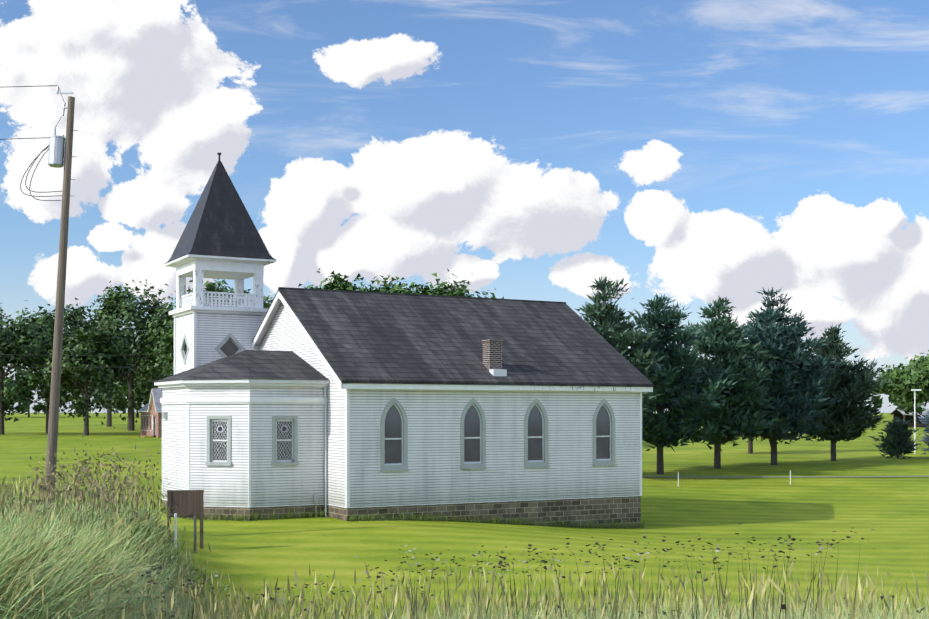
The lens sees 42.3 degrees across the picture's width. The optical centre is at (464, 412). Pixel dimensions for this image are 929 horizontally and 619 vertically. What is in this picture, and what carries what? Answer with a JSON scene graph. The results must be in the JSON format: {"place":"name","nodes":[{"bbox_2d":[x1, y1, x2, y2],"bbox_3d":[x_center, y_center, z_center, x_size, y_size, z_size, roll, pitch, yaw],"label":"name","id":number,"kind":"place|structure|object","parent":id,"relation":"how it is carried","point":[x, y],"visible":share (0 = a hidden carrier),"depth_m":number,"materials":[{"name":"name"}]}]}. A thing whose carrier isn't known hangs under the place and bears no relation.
{"place":"outdoors","nodes":[
{"label":"outdoors","id":0,"kind":"place"},
{"bbox_2d":[165,152,275,263],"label":"church spire","id":1,"kind":"structure","parent":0,"point":[220,222],"depth_m":51.66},
{"bbox_2d":[0,413,928,618],"bbox_3d":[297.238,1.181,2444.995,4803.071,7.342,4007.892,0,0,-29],"label":"ground","id":2,"kind":"structure","parent":0,"point":[893,512],"depth_m":41.67,"materials":[{"name":"green plant"}]},
{"bbox_2d":[0,303,63,434],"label":"broadleaf tree","id":3,"kind":"object","parent":2,"relation":"on","point":[36,350],"depth_m":168.98,"materials":[{"name":"green plant"}]},
{"bbox_2d":[3,369,68,416],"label":"tree","id":4,"kind":"object","parent":2,"relation":"on","point":[39,407],"depth_m":417.01,"materials":[{"name":"green plant"}]},
{"bbox_2d":[45,96,74,504],"bbox_3d":[-12.422,-2.671,36.642,1.038,13.914,0.329,0,0,6],"label":"utility pole","id":5,"kind":"object","parent":2,"relation":"on","point":[52,439],"visible":0.85,"depth_m":36.56,"materials":[{"name":"brown wood"}]},
{"bbox_2d":[48,86,77,179],"bbox_3d":[-12.285,-8.279,36.707,0.824,3.367,0.580,0,0,-29],"label":"pole transformer","id":6,"kind":"object","parent":5,"relation":"attached to","point":[56,151],"visible":0.83,"depth_m":36.51,"materials":[{"name":"grey metal"}]},
{"bbox_2d":[0,85,161,367],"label":"power lines","id":7,"kind":"object","parent":5,"relation":"attached to","point":[54,200],"visible":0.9,"depth_m":36.67,"materials":[{"name":"black metal"}]},
{"bbox_2d":[0,298,122,432],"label":"broadleaf tree","id":8,"kind":"object","parent":2,"relation":"on","point":[74,318],"depth_m":175.96,"materials":[{"name":"green plant"}]},
{"bbox_2d":[59,376,103,416],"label":"tree","id":9,"kind":"object","parent":2,"relation":"on","point":[88,391],"depth_m":436.19,"materials":[{"name":"green plant"}]},
{"bbox_2d":[32,320,136,435],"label":"broadleaf tree","id":10,"kind":"object","parent":2,"relation":"on","point":[102,340],"depth_m":165.59,"materials":[{"name":"green plant"}]},
{"bbox_2d":[12,458,156,548],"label":"plume grass culms","id":11,"kind":"object","parent":2,"relation":"on","point":[87,506],"visible":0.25,"depth_m":23.24,"materials":[{"name":"green plant"}]},
{"bbox_2d":[4,436,169,552],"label":"plume grass panicles","id":12,"kind":"object","parent":2,"relation":"on","point":[95,483],"visible":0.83,"depth_m":23.39,"materials":[{"name":"beige plant"}]},
{"bbox_2d":[69,319,147,426],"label":"broadleaf tree","id":13,"kind":"object","parent":2,"relation":"on","point":[120,380],"depth_m":240.82,"materials":[{"name":"green plant"}]},
{"bbox_2d":[80,279,175,430],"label":"broadleaf tree","id":14,"kind":"object","parent":2,"relation":"on","point":[108,314],"depth_m":198.91,"materials":[{"name":"green plant"}]},
{"bbox_2d":[111,378,153,417],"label":"tree","id":15,"kind":"object","parent":2,"relation":"on","point":[120,409],"depth_m":406.24,"materials":[{"name":"green plant"}]},
{"bbox_2d":[116,325,173,406],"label":"broadleaf tree","id":16,"kind":"object","parent":2,"relation":"on","point":[139,371],"depth_m":212.60,"materials":[{"name":"green plant"}]},
{"bbox_2d":[141,400,161,437],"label":"brick house","id":17,"kind":"structure","parent":2,"relation":"on","point":[158,424],"depth_m":160.73,"materials":[{"name":"red brick"}]},
{"bbox_2d":[142,416,154,436],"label":"schoolhouse openings","id":18,"kind":"object","parent":17,"relation":"in","point":[150,424],"visible":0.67,"depth_m":165.38,"materials":[{"name":"grey glass"}]},
{"bbox_2d":[138,388,161,410],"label":"house roof","id":19,"kind":"structure","parent":17,"relation":"on","point":[157,394],"depth_m":159.54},
{"bbox_2d":[138,390,161,430],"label":"house trim","id":20,"kind":"structure","parent":17,"relation":"attached to","point":[150,403],"depth_m":161.49,"materials":[{"name":"white wood"}]},
{"bbox_2d":[134,294,175,387],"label":"broadleaf tree","id":21,"kind":"object","parent":2,"relation":"on","point":[158,322],"depth_m":192.64,"materials":[{"name":"green plant"}]},
{"bbox_2d":[174,513,176,546],"bbox_3d":[-8.197,3.494,34.066,0.083,1.250,0.083,0,0,39],"label":"fence post","id":22,"kind":"object","parent":2,"relation":"on","point":[175,524],"visible":0.58,"depth_m":34.04,"materials":[{"name":"white wood"}]},
{"bbox_2d":[167,490,203,548],"bbox_3d":[-8.105,3.270,34.871,1.040,2.020,0.115,0,0,-11],"label":"sign board","id":23,"kind":"object","parent":2,"relation":"on","point":[185,503],"visible":0.92,"depth_m":34.85,"materials":[{"name":"brown wood"}]},
{"bbox_2d":[193,515,196,552],"bbox_3d":[-7.552,3.557,33.650,0.083,1.350,0.083,0,0,39],"label":"fence post","id":24,"kind":"object","parent":2,"relation":"on","point":[195,541],"visible":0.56,"depth_m":33.61,"materials":[{"name":"brown wood"}]},
{"bbox_2d":[147,278,271,375],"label":"broadleaf tree","id":25,"kind":"object","parent":2,"relation":"on","point":[168,353],"visible":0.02,"depth_m":116.31,"materials":[{"name":"green plant"}]},
{"bbox_2d":[263,290,272,307],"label":"broadleaf tree","id":26,"kind":"object","parent":2,"relation":"on","point":[265,298],"depth_m":122.82,"materials":[{"name":"green plant"}]},
{"bbox_2d":[298,268,380,291],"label":"broadleaf tree","id":27,"kind":"object","parent":2,"relation":"on","point":[339,283],"visible":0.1,"depth_m":112.04,"materials":[{"name":"green plant"}]},
{"bbox_2d":[354,275,406,292],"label":"broadleaf tree","id":28,"kind":"object","parent":2,"relation":"on","point":[385,288],"depth_m":121.09,"materials":[{"name":"green plant"}]},
{"bbox_2d":[156,503,645,528],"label":"foundation grass tufts","id":29,"kind":"object","parent":2,"relation":"on","point":[164,507],"visible":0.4,"depth_m":45.05,"materials":[{"name":"green plant"}]},
{"bbox_2d":[163,496,640,527],"bbox_3d":[-3.575,4.732,51.048,17.920,2.599,12.610,0,0,-29],"label":"foundation","id":30,"kind":"object","parent":2,"relation":"on","point":[605,510],"visible":0.04,"depth_m":46.64,"materials":[{"name":"stone"}]},
{"bbox_2d":[162,303,638,506],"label":"siding wall","id":31,"kind":"structure","parent":30,"relation":"on","point":[435,474],"depth_m":45.30,"materials":[{"name":"white wood"}]},
{"bbox_2d":[162,412,318,516],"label":"church fixtures","id":32,"kind":"object","parent":31,"relation":"attached to","point":[165,416],"visible":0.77,"depth_m":44.91,"materials":[{"name":"white metal"}]},
{"bbox_2d":[180,333,616,470],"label":"window frames","id":33,"kind":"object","parent":31,"relation":"attached to","point":[404,466],"visible":0.9,"depth_m":45.74,"materials":[{"name":"white wood"}]},
{"bbox_2d":[184,338,610,465],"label":"window sashes","id":34,"kind":"object","parent":33,"relation":"in","point":[212,440],"visible":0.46,"depth_m":44.62,"materials":[{"name":"white wood"}]},
{"bbox_2d":[213,421,291,459],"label":"stained glass windows","id":35,"kind":"structure","parent":34,"relation":"in","point":[284,448],"depth_m":44.34,"materials":[{"name":"grey glass"}]},
{"bbox_2d":[184,339,609,463],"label":"window panes","id":36,"kind":"structure","parent":34,"relation":"in","point":[393,429],"depth_m":46.19,"materials":[{"name":"grey glass"}]},
{"bbox_2d":[176,270,630,390],"bbox_3d":[-3.253,-3.439,50.293,4.228,5.160,19.906,0,0,-73],"label":"peeling church wood","id":37,"kind":"object","parent":31,"relation":"attached to","point":[197,296],"visible":0.73,"depth_m":51.51,"materials":[{"name":"white wood"}]},
{"bbox_2d":[155,287,652,386],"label":"roof","id":38,"kind":"structure","parent":31,"relation":"on","point":[375,337],"depth_m":48.31,"materials":[{"name":"grey"}]},
{"bbox_2d":[482,339,502,369],"bbox_3d":[1.095,-2.103,47.096,0.620,1.470,0.620,0,0,-29],"label":"chimney","id":39,"kind":"object","parent":38,"relation":"on","point":[492,353],"visible":0.77,"depth_m":46.87,"materials":[{"name":"brick"}]},
{"bbox_2d":[158,254,652,507],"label":"building trim","id":40,"kind":"structure","parent":2,"relation":"on","point":[222,267],"depth_m":46.85,"materials":[{"name":"white wood"}]},
{"bbox_2d":[154,369,506,515],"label":"church gutters","id":41,"kind":"object","parent":40,"relation":"attached to","point":[498,372],"visible":0.62,"depth_m":44.70,"materials":[{"name":"white metal"}]},
{"bbox_2d":[387,268,479,297],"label":"broadleaf tree","id":42,"kind":"object","parent":2,"relation":"on","point":[439,290],"visible":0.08,"depth_m":112.29,"materials":[{"name":"green plant"}]},
{"bbox_2d":[0,483,928,618],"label":"tall bank grass","id":43,"kind":"structure","parent":2,"relation":"on","point":[82,564],"depth_m":9.15,"materials":[{"name":"green plant"}]},
{"bbox_2d":[0,474,928,618],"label":"grass seed heads","id":44,"kind":"object","parent":43,"relation":"on","point":[761,587],"depth_m":8.21,"materials":[{"name":"plant"}]},
{"bbox_2d":[479,595,924,618],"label":"wild flower centres","id":45,"kind":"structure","parent":43,"relation":"on","point":[783,606],"depth_m":6.96,"materials":[{"name":"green plant"}]},
{"bbox_2d":[72,544,860,618],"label":"tall weed stems","id":46,"kind":"object","parent":2,"relation":"on","point":[566,616],"visible":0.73,"depth_m":8.86,"materials":[{"name":"green plant"}]},
{"bbox_2d":[66,523,873,617],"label":"weeds","id":47,"kind":"object","parent":46,"relation":"on","point":[596,543],"visible":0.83,"depth_m":8.68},
{"bbox_2d":[465,287,503,298],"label":"broadleaf tree","id":48,"kind":"object","parent":2,"relation":"on","point":[484,293],"depth_m":123.86,"materials":[{"name":"green plant"}]},
{"bbox_2d":[575,276,663,442],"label":"pine tree","id":49,"kind":"object","parent":2,"relation":"on","point":[624,333],"depth_m":74.95,"materials":[{"name":"green plant"}]},
{"bbox_2d":[628,293,745,474],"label":"pine tree","id":50,"kind":"object","parent":2,"relation":"on","point":[710,382],"depth_m":78.34,"materials":[{"name":"green plant"}]},
{"bbox_2d":[668,296,780,468],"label":"pine tree","id":51,"kind":"object","parent":2,"relation":"on","point":[738,421],"depth_m":83.11,"materials":[{"name":"green plant"}]},
{"bbox_2d":[735,362,758,453],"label":"pine tree","id":52,"kind":"object","parent":2,"relation":"on","point":[750,447],"depth_m":107.07,"materials":[{"name":"green plant"}]},
{"bbox_2d":[714,287,843,464],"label":"pine tree","id":53,"kind":"object","parent":2,"relation":"on","point":[786,410],"depth_m":86.55,"materials":[{"name":"green plant"}]},
{"bbox_2d":[797,322,892,460],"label":"pine tree","id":54,"kind":"object","parent":2,"relation":"on","point":[855,418],"depth_m":92.78,"materials":[{"name":"green plant"}]},
{"bbox_2d":[865,380,883,407],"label":"tree","id":55,"kind":"object","parent":2,"relation":"on","point":[878,400],"visible":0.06,"depth_m":464.70,"materials":[{"name":"green plant"}]},
{"bbox_2d":[869,417,922,457],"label":"young pine tree","id":56,"kind":"object","parent":2,"relation":"on","point":[897,440],"depth_m":98.49,"materials":[{"name":"green plant"}]},
{"bbox_2d":[873,369,928,405],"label":"tree","id":57,"kind":"object","parent":2,"relation":"on","point":[879,392],"visible":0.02,"depth_m":482.99,"materials":[{"name":"green plant"}]},
{"bbox_2d":[877,350,928,419],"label":"broadleaf tree","id":58,"kind":"object","parent":2,"relation":"on","point":[906,380],"visible":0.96,"depth_m":131.79,"materials":[{"name":"green plant"}]},
{"bbox_2d":[890,409,926,426],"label":"picnic shelter shade","id":59,"kind":"object","parent":2,"relation":"on","point":[897,413],"visible":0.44,"depth_m":232.78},
{"bbox_2d":[893,414,928,427],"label":"picnic shelter posts","id":60,"kind":"object","parent":2,"relation":"on","point":[920,425],"visible":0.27,"depth_m":229.30,"materials":[{"name":"brown wood"}]},
{"bbox_2d":[890,409,928,414],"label":"roof","id":61,"kind":"structure","parent":60,"relation":"on","point":[903,412],"depth_m":227.19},
{"bbox_2d":[911,389,920,453],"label":"yard lamp post","id":62,"kind":"object","parent":2,"relation":"on","point":[914,390],"visible":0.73,"depth_m":106.86,"materials":[{"name":"white metal"}]},
{"bbox_2d":[915,406,928,454],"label":"blue spruce tree","id":63,"kind":"object","parent":2,"relation":"on","point":[924,420],"visible":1,"depth_m":99.14,"materials":[{"name":"plant"}]},
{"bbox_2d":[0,0,928,412],"label":"sky","id":64,"kind":"structure","parent":0,"point":[694,152],"materials":[{"name":"blue"}]},
{"bbox_2d":[161,472,928,477],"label":"road","id":65,"kind":"structure","parent":0,"point":[774,476],"depth_m":77.63,"materials":[{"name":"grey asphalt"}]}
]}

